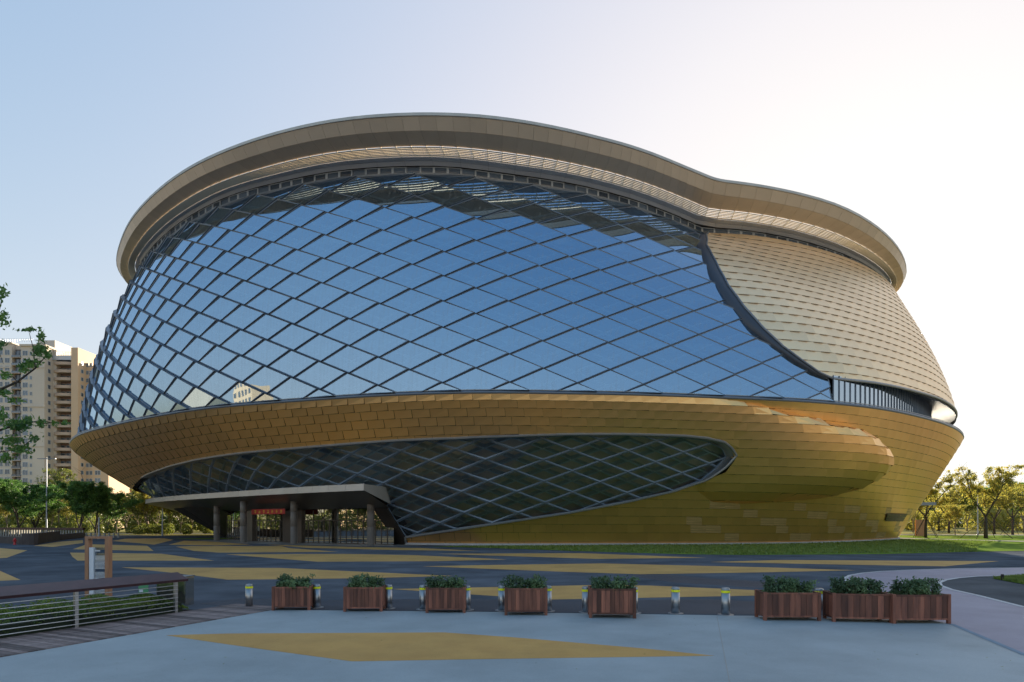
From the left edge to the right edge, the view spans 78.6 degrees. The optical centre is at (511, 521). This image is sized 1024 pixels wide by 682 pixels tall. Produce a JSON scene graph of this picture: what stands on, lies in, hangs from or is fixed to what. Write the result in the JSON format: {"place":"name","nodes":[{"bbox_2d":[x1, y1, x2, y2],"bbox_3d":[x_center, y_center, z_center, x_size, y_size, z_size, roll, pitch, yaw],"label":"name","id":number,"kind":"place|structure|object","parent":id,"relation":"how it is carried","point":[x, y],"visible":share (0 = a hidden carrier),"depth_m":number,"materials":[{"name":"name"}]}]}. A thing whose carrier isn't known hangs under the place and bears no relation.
{"place":"outdoors","nodes":[
{"label":"outdoors","id":0,"kind":"place"},
{"bbox_2d":[0,339,72,524],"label":"apartment tower","id":1,"kind":"structure","parent":0,"point":[35,389],"depth_m":236.00,"materials":[{"name":"grey"}]},
{"bbox_2d":[52,348,129,527],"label":"apartment tower","id":2,"kind":"structure","parent":0,"point":[76,365],"depth_m":240.42,"materials":[{"name":"beige concrete"}]},
{"bbox_2d":[30,526,213,535],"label":"field","id":3,"kind":"structure","parent":0,"point":[123,531],"depth_m":123.64,"materials":[{"name":"green plant"}]},
{"bbox_2d":[5,471,68,527],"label":"tree","id":4,"kind":"object","parent":3,"relation":"on","point":[35,486],"visible":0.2,"depth_m":117.79,"materials":[{"name":"green plant"}]},
{"bbox_2d":[35,464,76,526],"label":"tree","id":5,"kind":"object","parent":3,"relation":"on","point":[57,477],"visible":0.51,"depth_m":121.41,"materials":[{"name":"green plant"}]},
{"bbox_2d":[0,506,204,531],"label":"woodland","id":6,"kind":"object","parent":3,"relation":"on","point":[72,522],"visible":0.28,"depth_m":155.91,"materials":[{"name":"green plant"}]},
{"bbox_2d":[0,523,213,534],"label":"shrubbery","id":7,"kind":"object","parent":3,"relation":"on","point":[142,528],"visible":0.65,"depth_m":121.50,"materials":[{"name":"green plant"}]},
{"bbox_2d":[0,610,1023,681],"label":"footpath","id":8,"kind":"structure","parent":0,"point":[787,649],"depth_m":11.76,"materials":[{"name":"concrete"}]},
{"bbox_2d":[343,585,385,611],"bbox_3d":[-4.154,2.147,17.677,1.074,0.690,0.611,0,0,-2],"label":"planter box","id":9,"kind":"object","parent":8,"relation":"on","point":[364,597],"visible":0.88,"depth_m":17.39,"materials":[{"name":"brown wood"}]},
{"bbox_2d":[345,572,386,587],"bbox_3d":[-4.108,1.707,17.592,1.140,0.571,0.959,0,0,0],"label":"shrub","id":10,"kind":"object","parent":9,"relation":"in","point":[361,581],"visible":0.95,"depth_m":17.52,"materials":[{"name":"green plant"}]},
{"bbox_2d":[168,632,713,660],"bbox_3d":[-1.920,2.490,12.641,11.361,0.003,2.924,0,0,0],"label":"orange marking","id":11,"kind":"object","parent":8,"relation":"on","point":[394,646],"visible":1,"depth_m":12.50,"materials":[{"name":"paint"}]},
{"bbox_2d":[426,585,466,612],"bbox_3d":[-1.821,2.142,17.433,1.090,0.700,0.620,0,0,0],"label":"planter box","id":12,"kind":"object","parent":8,"relation":"on","point":[445,598],"visible":0.91,"depth_m":17.14,"materials":[{"name":"brown wood"}]},
{"bbox_2d":[423,574,466,588],"bbox_3d":[-1.857,1.715,17.417,1.235,0.536,0.881,0,0,0],"label":"shrub","id":13,"kind":"object","parent":12,"relation":"in","point":[452,582],"visible":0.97,"depth_m":17.31,"materials":[{"name":"green plant"}]},
{"bbox_2d":[505,585,546,614],"bbox_3d":[0.373,2.124,16.992,1.144,0.735,0.651,0,0,0],"label":"planter box","id":14,"kind":"object","parent":8,"relation":"on","point":[524,599],"visible":0.86,"depth_m":16.68,"materials":[{"name":"brown wood"}]},
{"bbox_2d":[497,573,550,590],"bbox_3d":[0.331,1.682,17.075,1.455,0.541,0.861,0,0,0],"label":"shrub","id":15,"kind":"object","parent":14,"relation":"in","point":[536,582],"visible":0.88,"depth_m":16.98,"materials":[{"name":"green plant"}]},
{"bbox_2d":[588,585,635,618],"bbox_3d":[2.625,2.103,16.521,1.210,0.777,0.688,0,0,4],"label":"planter box","id":16,"kind":"object","parent":8,"relation":"on","point":[609,601],"visible":0.88,"depth_m":16.19,"materials":[{"name":"brown wood"}]},
{"bbox_2d":[586,575,639,591],"bbox_3d":[2.654,1.646,16.530,1.428,0.542,0.981,0,0,0],"label":"shrub","id":17,"kind":"object","parent":16,"relation":"in","point":[603,582],"visible":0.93,"depth_m":16.38,"materials":[{"name":"green plant"}]},
{"bbox_2d":[754,589,820,620],"bbox_3d":[7.077,2.132,16.099,1.420,0.720,0.680,0,0,2],"label":"planter box","id":18,"kind":"object","parent":8,"relation":"on","point":[774,604],"visible":0.86,"depth_m":15.78,"materials":[{"name":"brown wood"}]},
{"bbox_2d":[760,574,818,592],"bbox_3d":[7.090,1.655,16.064,1.503,0.616,0.920,0,0,0],"label":"shrub","id":19,"kind":"object","parent":18,"relation":"in","point":[785,585],"visible":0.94,"depth_m":15.96,"materials":[{"name":"green plant"}]},
{"bbox_2d":[823,590,890,622],"bbox_3d":[8.732,2.132,15.833,1.420,0.720,0.680,0,0,7],"label":"planter box","id":20,"kind":"object","parent":8,"relation":"on","point":[855,606],"visible":0.88,"depth_m":15.53,"materials":[{"name":"brown wood"}]},
{"bbox_2d":[828,575,887,593],"bbox_3d":[8.741,1.658,15.920,1.412,0.608,0.955,0,0,-21],"label":"shrub","id":21,"kind":"object","parent":20,"relation":"in","point":[865,586],"visible":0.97,"depth_m":15.79,"materials":[{"name":"green plant"}]},
{"bbox_2d":[877,592,950,623],"bbox_3d":[10.036,2.132,15.652,1.420,0.720,0.680,0,0,0],"label":"planter box","id":22,"kind":"object","parent":8,"relation":"on","point":[921,607],"visible":0.72,"depth_m":15.32,"materials":[{"name":"brown wood"}]},
{"bbox_2d":[885,576,943,594],"bbox_3d":[10.063,1.653,15.655,1.340,0.619,0.769,0,0,0],"label":"shrub","id":23,"kind":"object","parent":22,"relation":"in","point":[918,586],"visible":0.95,"depth_m":15.54,"materials":[{"name":"green plant"}]},
{"bbox_2d":[0,535,1023,620],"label":"plaza","id":24,"kind":"structure","parent":0,"point":[33,564],"depth_m":35.08,"materials":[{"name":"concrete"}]},
{"bbox_2d":[0,571,19,580],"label":"orange marking","id":25,"kind":"object","parent":24,"relation":"on","point":[4,576],"visible":1,"depth_m":28.10,"materials":[{"name":"paint"}]},
{"bbox_2d":[0,548,26,557],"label":"orange marking","id":26,"kind":"object","parent":24,"relation":"on","point":[5,553],"visible":1,"depth_m":51.06,"materials":[{"name":"paint"}]},
{"bbox_2d":[0,282,70,464],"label":"overhanging tree","id":27,"kind":"object","parent":24,"relation":"on","point":[38,349],"visible":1,"depth_m":21.83,"materials":[{"name":"green plant"}]},
{"bbox_2d":[0,531,84,544],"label":"boundary wall","id":28,"kind":"structure","parent":24,"relation":"on","point":[35,538],"depth_m":72.79,"materials":[{"name":"stone"}]},
{"bbox_2d":[0,527,85,535],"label":"parapet railing","id":29,"kind":"object","parent":28,"relation":"on","point":[10,529],"visible":0.54,"depth_m":107.28,"materials":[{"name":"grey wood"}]},
{"bbox_2d":[35,540,82,546],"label":"orange marking","id":30,"kind":"object","parent":24,"relation":"on","point":[62,543],"visible":0.88,"depth_m":72.34,"materials":[{"name":"paint"}]},
{"bbox_2d":[53,467,114,532],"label":"tree","id":31,"kind":"object","parent":24,"relation":"on","point":[83,509],"visible":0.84,"depth_m":110.72,"materials":[{"name":"green plant"}]},
{"bbox_2d":[85,536,111,603],"bbox_3d":[-12.633,1.470,19.121,0.800,2.060,0.160,0,0,8],"label":"information sign","id":32,"kind":"object","parent":24,"relation":"on","point":[94,564],"visible":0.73,"depth_m":19.09,"materials":[{"name":"brown wood"}]},
{"bbox_2d":[57,478,144,535],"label":"tree","id":33,"kind":"object","parent":24,"relation":"on","point":[116,497],"visible":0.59,"depth_m":113.75,"materials":[{"name":"green plant"}]},
{"bbox_2d":[85,533,118,537],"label":"parapet railing","id":34,"kind":"object","parent":24,"relation":"on","point":[86,534],"visible":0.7,"depth_m":99.90,"materials":[{"name":"metal"}]},
{"bbox_2d":[75,544,152,550],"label":"orange marking","id":35,"kind":"object","parent":24,"relation":"on","point":[131,547],"visible":0.61,"depth_m":61.03,"materials":[{"name":"paint"}]},
{"bbox_2d":[0,604,283,656],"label":"boardwalk","id":36,"kind":"structure","parent":24,"relation":"on","point":[19,644],"depth_m":14.52,"materials":[{"name":"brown wood"}]},
{"bbox_2d":[0,572,187,635],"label":"cable railing","id":37,"kind":"object","parent":36,"relation":"on","point":[75,587],"visible":0.94,"depth_m":14.86,"materials":[{"name":"grey metal"}]},
{"bbox_2d":[70,553,213,560],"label":"orange marking","id":38,"kind":"object","parent":24,"relation":"on","point":[130,557],"visible":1,"depth_m":43.88,"materials":[{"name":"paint"}]},
{"bbox_2d":[115,538,171,544],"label":"orange marking","id":39,"kind":"object","parent":24,"relation":"on","point":[153,541],"visible":1,"depth_m":84.01,"materials":[{"name":"paint"}]},
{"bbox_2d":[139,585,148,593],"bbox_3d":[-10.800,2.110,18.353,0.280,0.780,0.051,0,0,0],"label":"notice board","id":40,"kind":"object","parent":24,"relation":"on","point":[142,590],"visible":0.29,"depth_m":18.33,"materials":[{"name":"green"}]},
{"bbox_2d":[156,575,194,605],"bbox_3d":[-10.127,2.058,18.831,0.900,0.885,0.540,0,0,0],"label":"steel cabinet","id":41,"kind":"object","parent":24,"relation":"on","point":[185,593],"visible":0.36,"depth_m":18.57,"materials":[{"name":"grey metal"}]},
{"bbox_2d":[168,509,187,532],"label":"tree","id":42,"kind":"object","parent":24,"relation":"on","point":[178,514],"visible":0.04,"depth_m":136.37,"materials":[{"name":"green plant"}]},
{"bbox_2d":[169,541,245,544],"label":"orange marking","id":43,"kind":"object","parent":24,"relation":"on","point":[198,543],"visible":1,"depth_m":72.34,"materials":[{"name":"paint"}]},
{"bbox_2d":[179,546,334,552],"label":"orange marking","id":44,"kind":"object","parent":24,"relation":"on","point":[226,549],"visible":1,"depth_m":56.61,"materials":[{"name":"paint"}]},
{"bbox_2d":[123,567,444,579],"bbox_3d":[-12.607,2.498,30.616,19.150,0.003,6.012,0,0,27],"label":"orange marking","id":45,"kind":"object","parent":24,"relation":"on","point":[244,573],"visible":0.86,"depth_m":30.27,"materials":[{"name":"paint"}]},
{"bbox_2d":[195,539,415,545],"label":"entrance paving","id":46,"kind":"structure","parent":24,"relation":"on","point":[258,542],"depth_m":72.28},
{"bbox_2d":[228,554,503,561],"bbox_3d":[-11.540,2.498,44.544,21.165,0.003,9.136,0,0,38],"label":"orange marking","id":47,"kind":"object","parent":24,"relation":"on","point":[340,557],"visible":1,"depth_m":43.88,"materials":[{"name":"paint"}]},
{"bbox_2d":[279,545,470,550],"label":"orange marking","id":48,"kind":"object","parent":24,"relation":"on","point":[376,548],"visible":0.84,"depth_m":58.73,"materials":[{"name":"paint"}]},
{"bbox_2d":[201,598,753,614],"bbox_3d":[-0.437,2.498,19.051,18.181,0.003,3.334,0,0,4],"label":"asphalt patch","id":49,"kind":"object","parent":24,"relation":"on","point":[700,606],"visible":0.55,"depth_m":18.69,"materials":[{"name":"grey asphalt"}]},
{"bbox_2d":[245,584,252,605],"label":"bollard","id":50,"kind":"object","parent":49,"relation":"on","point":[248,594],"visible":0.96,"depth_m":18.37,"materials":[{"name":"metal"}]},
{"bbox_2d":[272,584,313,610],"bbox_3d":[-6.262,2.156,17.926,1.046,0.672,0.595,0,0,-6],"label":"planter box","id":51,"kind":"object","parent":49,"relation":"on","point":[290,597],"visible":0.92,"depth_m":17.65,"materials":[{"name":"brown wood"}]},
{"bbox_2d":[275,573,315,589],"bbox_3d":[-6.180,1.729,17.775,1.105,0.558,1.278,0,0,-15],"label":"shrub","id":52,"kind":"object","parent":51,"relation":"in","point":[287,581],"visible":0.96,"depth_m":17.79,"materials":[{"name":"green plant"}]},
{"bbox_2d":[310,584,323,607],"bbox_3d":[-5.690,2.152,18.248,0.392,0.688,0.392,0,0,-40],"label":"bollard","id":53,"kind":"object","parent":49,"relation":"on","point":[316,595],"visible":0.99,"depth_m":18.16,"materials":[{"name":"metal"}]},
{"bbox_2d":[383,584,394,608],"bbox_3d":[-3.564,2.148,18.068,0.396,0.695,0.396,0,0,10],"label":"bollard","id":54,"kind":"object","parent":49,"relation":"on","point":[388,596],"visible":0.81,"depth_m":17.97,"materials":[{"name":"metal"}]},
{"bbox_2d":[416,585,426,609],"bbox_3d":[-2.533,2.145,17.857,0.400,0.702,0.400,0,0,-30],"label":"bollard","id":55,"kind":"object","parent":49,"relation":"on","point":[422,598],"visible":0.73,"depth_m":17.76,"materials":[{"name":"metal"}]},
{"bbox_2d":[461,585,473,610],"bbox_3d":[-1.282,2.145,17.742,0.400,0.702,0.400,0,0,20],"label":"bollard","id":56,"kind":"object","parent":49,"relation":"on","point":[468,598],"visible":0.68,"depth_m":17.65,"materials":[{"name":"metal"}]},
{"bbox_2d":[495,585,504,611],"bbox_3d":[-0.280,2.142,17.628,0.404,0.709,0.404,0,0,-21],"label":"bollard","id":57,"kind":"object","parent":49,"relation":"on","point":[501,598],"visible":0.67,"depth_m":17.53,"materials":[{"name":"metal"}]},
{"bbox_2d":[547,585,554,611],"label":"bollard","id":58,"kind":"object","parent":49,"relation":"on","point":[549,599],"visible":0.63,"depth_m":17.41,"materials":[{"name":"metal"}]},
{"bbox_2d":[579,586,587,612],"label":"bollard","id":59,"kind":"object","parent":49,"relation":"on","point":[584,599],"visible":0.71,"depth_m":17.20,"materials":[{"name":"metal"}]},
{"bbox_2d":[634,587,640,613],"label":"bollard","id":60,"kind":"object","parent":49,"relation":"on","point":[637,612],"visible":0.3,"depth_m":17.04,"materials":[{"name":"metal"}]},
{"bbox_2d":[668,586,682,613],"bbox_3d":[4.464,2.131,17.081,0.416,0.730,0.416,0,0,-1],"label":"bollard","id":61,"kind":"object","parent":49,"relation":"on","point":[675,599],"visible":1,"depth_m":16.98,"materials":[{"name":"metal"}]},
{"bbox_2d":[69,112,963,545],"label":"arena building","id":62,"kind":"structure","parent":24,"relation":"on","point":[383,344],"depth_m":64.26,"materials":[{"name":"glass"}]},
{"bbox_2d":[251,509,284,513],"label":"banner","id":63,"kind":"object","parent":62,"relation":"hanging from","point":[267,511],"visible":1,"depth_m":74.64,"materials":[{"name":"red fabric"}]},
{"bbox_2d":[399,585,753,599],"bbox_3d":[2.979,2.498,22.561,14.494,0.003,4.252,0,0,-9],"label":"orange marking","id":64,"kind":"object","parent":24,"relation":"on","point":[575,592],"visible":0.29,"depth_m":22.44,"materials":[{"name":"paint"}]},
{"bbox_2d":[461,553,699,558],"bbox_3d":[4.217,2.498,47.013,19.401,0.003,6.542,0,0,30],"label":"orange marking","id":65,"kind":"object","parent":24,"relation":"on","point":[587,555],"visible":0.92,"depth_m":46.50,"materials":[{"name":"paint"}]},
{"bbox_2d":[429,563,843,573],"bbox_3d":[6.274,2.498,33.602,22.309,0.003,6.991,0,0,21],"label":"orange marking","id":66,"kind":"object","parent":24,"relation":"on","point":[633,568],"visible":1,"depth_m":33.52,"materials":[{"name":"paint"}]},
{"bbox_2d":[628,575,775,587],"bbox_3d":[8.177,2.498,26.624,3.199,0.003,7.760,0,0,-44],"label":"orange marking","id":67,"kind":"object","parent":24,"relation":"on","point":[708,581],"visible":0.73,"depth_m":26.21,"materials":[{"name":"orange paint"}]},
{"bbox_2d":[717,587,733,615],"bbox_3d":[5.742,2.127,16.820,0.420,0.737,0.420,0,0,-41],"label":"bollard","id":68,"kind":"object","parent":24,"relation":"on","point":[725,601],"visible":1,"depth_m":16.73,"materials":[{"name":"metal"}]},
{"bbox_2d":[814,588,823,616],"bbox_3d":[8.182,2.127,16.667,0.420,0.737,0.420,0,0,9],"label":"bollard","id":69,"kind":"object","parent":24,"relation":"on","point":[819,590],"visible":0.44,"depth_m":16.56,"materials":[{"name":"metal"}]},
{"bbox_2d":[727,560,994,565],"bbox_3d":[21.595,2.498,38.098,18.455,0.003,5.166,0,0,5],"label":"orange marking","id":70,"kind":"object","parent":24,"relation":"on","point":[899,563],"visible":1,"depth_m":38.48,"materials":[{"name":"paint"}]},
{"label":"planting bed","id":71,"kind":"structure","parent":24,"relation":"on","visible":0},
{"bbox_2d":[0,592,188,637],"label":"hedge","id":72,"kind":"object","parent":71,"relation":"on","point":[85,610],"visible":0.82,"depth_m":15.39,"materials":[{"name":"green plant"}]},
{"bbox_2d":[0,0,1023,522],"label":"sky","id":73,"kind":"structure","parent":0,"point":[906,116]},
{"bbox_2d":[433,538,1023,554],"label":"lawn","id":74,"kind":"structure","parent":0,"point":[1004,546],"depth_m":56.24,"materials":[{"name":"green plant"}]},
{"bbox_2d":[848,568,1023,652],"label":"cycle path","id":75,"kind":"structure","parent":0,"point":[1000,622],"depth_m":18.25,"materials":[{"name":"grey asphalt"}]},
{"bbox_2d":[844,567,1023,580],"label":"white edge line","id":76,"kind":"object","parent":75,"relation":"on","point":[847,576],"visible":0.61,"depth_m":31.39,"materials":[{"name":"white paint"}]},
{"bbox_2d":[950,624,1023,654],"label":"white edge line","id":77,"kind":"object","parent":75,"relation":"on","point":[995,642],"visible":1,"depth_m":13.17,"materials":[{"name":"white paint"}]},
{"bbox_2d":[900,534,975,534],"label":"footpath","id":78,"kind":"structure","parent":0,"point":[940,534],"depth_m":123.04,"materials":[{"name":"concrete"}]},
{"bbox_2d":[899,535,1023,540],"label":"lawn","id":79,"kind":"structure","parent":0,"point":[1000,537],"depth_m":99.77,"materials":[{"name":"green plant"}]},
{"bbox_2d":[915,520,924,535],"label":"information sign","id":80,"kind":"object","parent":79,"relation":"on","point":[921,529],"visible":0.71,"depth_m":111.85,"materials":[{"name":"brown wood"}]},
{"bbox_2d":[913,469,976,537],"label":"tree","id":81,"kind":"object","parent":79,"relation":"on","point":[949,480],"visible":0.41,"depth_m":97.44,"materials":[{"name":"green plant"}]},
{"bbox_2d":[946,463,1023,538],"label":"tree","id":82,"kind":"object","parent":79,"relation":"on","point":[997,484],"visible":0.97,"depth_m":94.85,"materials":[{"name":"green plant"}]},
{"bbox_2d":[900,538,1023,541],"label":"footpath","id":83,"kind":"structure","parent":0,"point":[955,539],"depth_m":88.00,"materials":[{"name":"concrete"}]},
{"bbox_2d":[901,524,1023,534],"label":"field","id":84,"kind":"structure","parent":0,"point":[962,530],"depth_m":162.43,"materials":[{"name":"green plant"}]},
{"bbox_2d":[924,488,953,530],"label":"tree","id":85,"kind":"object","parent":84,"relation":"on","point":[933,507],"visible":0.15,"depth_m":174.68,"materials":[{"name":"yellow plant"}]},
{"bbox_2d":[927,483,984,532],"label":"tree","id":86,"kind":"object","parent":84,"relation":"on","point":[953,498],"visible":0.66,"depth_m":139.89,"materials":[{"name":"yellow plant"}]},
{"bbox_2d":[905,507,1023,530],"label":"woodland","id":87,"kind":"object","parent":84,"relation":"on","point":[933,517],"visible":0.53,"depth_m":176.94,"materials":[{"name":"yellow plant"}]},
{"bbox_2d":[945,489,983,530],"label":"tree","id":88,"kind":"object","parent":84,"relation":"on","point":[969,507],"visible":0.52,"depth_m":169.10,"materials":[{"name":"green plant"}]},
{"bbox_2d":[909,493,1023,527],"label":"woodland","id":89,"kind":"object","parent":84,"relation":"on","point":[958,524],"visible":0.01,"depth_m":243.14,"materials":[{"name":"green plant"}]},
{"bbox_2d":[961,482,1023,521],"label":"tree","id":90,"kind":"object","parent":84,"relation":"on","point":[996,505],"visible":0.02,"depth_m":189.79,"materials":[{"name":"green plant"}]},
{"bbox_2d":[970,484,1023,533],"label":"tree","id":91,"kind":"object","parent":84,"relation":"on","point":[985,503],"visible":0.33,"depth_m":127.99,"materials":[{"name":"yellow plant"}]},
{"bbox_2d":[990,481,1023,531],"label":"tree","id":92,"kind":"object","parent":84,"relation":"on","point":[1022,504],"visible":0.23,"depth_m":150.59,"materials":[{"name":"green plant"}]},
{"bbox_2d":[942,576,1023,605],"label":"road","id":93,"kind":"structure","parent":0,"point":[1003,590],"depth_m":23.82,"materials":[{"name":"grey asphalt"}]},
{"bbox_2d":[938,575,1023,606],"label":"white edge line","id":94,"kind":"object","parent":93,"relation":"on","point":[972,593],"visible":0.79,"depth_m":22.05,"materials":[{"name":"white paint"}]},
{"bbox_2d":[993,574,1023,583],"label":"grass","id":95,"kind":"structure","parent":0,"point":[1018,578],"depth_m":26.62,"materials":[{"name":"green plant"}]},
{"bbox_3d":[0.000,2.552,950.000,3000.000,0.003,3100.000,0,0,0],"label":"ground","id":96,"kind":"structure","parent":0,"visible":0},
{"bbox_2d":[0,504,13,526],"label":"tree","id":97,"kind":"object","parent":96,"relation":"on","point":[3,511],"visible":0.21,"depth_m":135.45,"materials":[{"name":"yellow plant"}]},
{"bbox_2d":[0,471,58,533],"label":"tree","id":98,"kind":"object","parent":96,"relation":"on","point":[15,499],"visible":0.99,"depth_m":110.74,"materials":[{"name":"green plant"}]},
{"bbox_2d":[37,458,55,531],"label":"lamp post","id":99,"kind":"object","parent":96,"relation":"on","point":[46,486],"visible":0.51,"depth_m":109.91,"materials":[{"name":"grey metal"}]},
{"bbox_2d":[37,501,63,525],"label":"tree","id":100,"kind":"object","parent":96,"relation":"on","point":[52,513],"visible":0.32,"depth_m":139.22,"materials":[{"name":"green plant"}]},
{"bbox_2d":[60,500,76,526],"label":"tree","id":101,"kind":"object","parent":96,"relation":"on","point":[65,511],"visible":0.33,"depth_m":143.00,"materials":[{"name":"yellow plant"}]},
{"bbox_2d":[109,494,132,532],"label":"tree","id":102,"kind":"object","parent":96,"relation":"on","point":[128,497],"visible":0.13,"depth_m":134.38,"materials":[{"name":"green plant"}]},
{"bbox_2d":[112,491,135,532],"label":"tree","id":103,"kind":"object","parent":96,"relation":"on","point":[127,512],"visible":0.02,"depth_m":139.98,"materials":[{"name":"green plant"}]},
{"bbox_2d":[125,494,152,524],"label":"tree","id":104,"kind":"object","parent":96,"relation":"on","point":[135,510],"visible":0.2,"depth_m":135.47,"materials":[{"name":"green plant"}]},
{"bbox_2d":[124,489,161,524],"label":"tree","id":105,"kind":"object","parent":96,"relation":"on","point":[143,496],"visible":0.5,"depth_m":132.26,"materials":[{"name":"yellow plant"}]},
{"bbox_2d":[137,495,161,527],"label":"tree","id":106,"kind":"object","parent":96,"relation":"on","point":[157,513],"visible":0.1,"depth_m":139.60,"materials":[{"name":"green plant"}]},
{"bbox_2d":[911,498,931,531],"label":"tree","id":107,"kind":"object","parent":96,"relation":"on","point":[920,507],"visible":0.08,"depth_m":149.63,"materials":[{"name":"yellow plant"}]},
{"bbox_2d":[939,504,971,534],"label":"tree","id":108,"kind":"object","parent":96,"relation":"on","point":[956,512],"visible":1,"depth_m":117.55,"materials":[{"name":"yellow plant"}]},
{"bbox_2d":[988,478,1023,534],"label":"tree","id":109,"kind":"object","parent":96,"relation":"on","point":[1002,500],"visible":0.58,"depth_m":119.68,"materials":[{"name":"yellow plant"}]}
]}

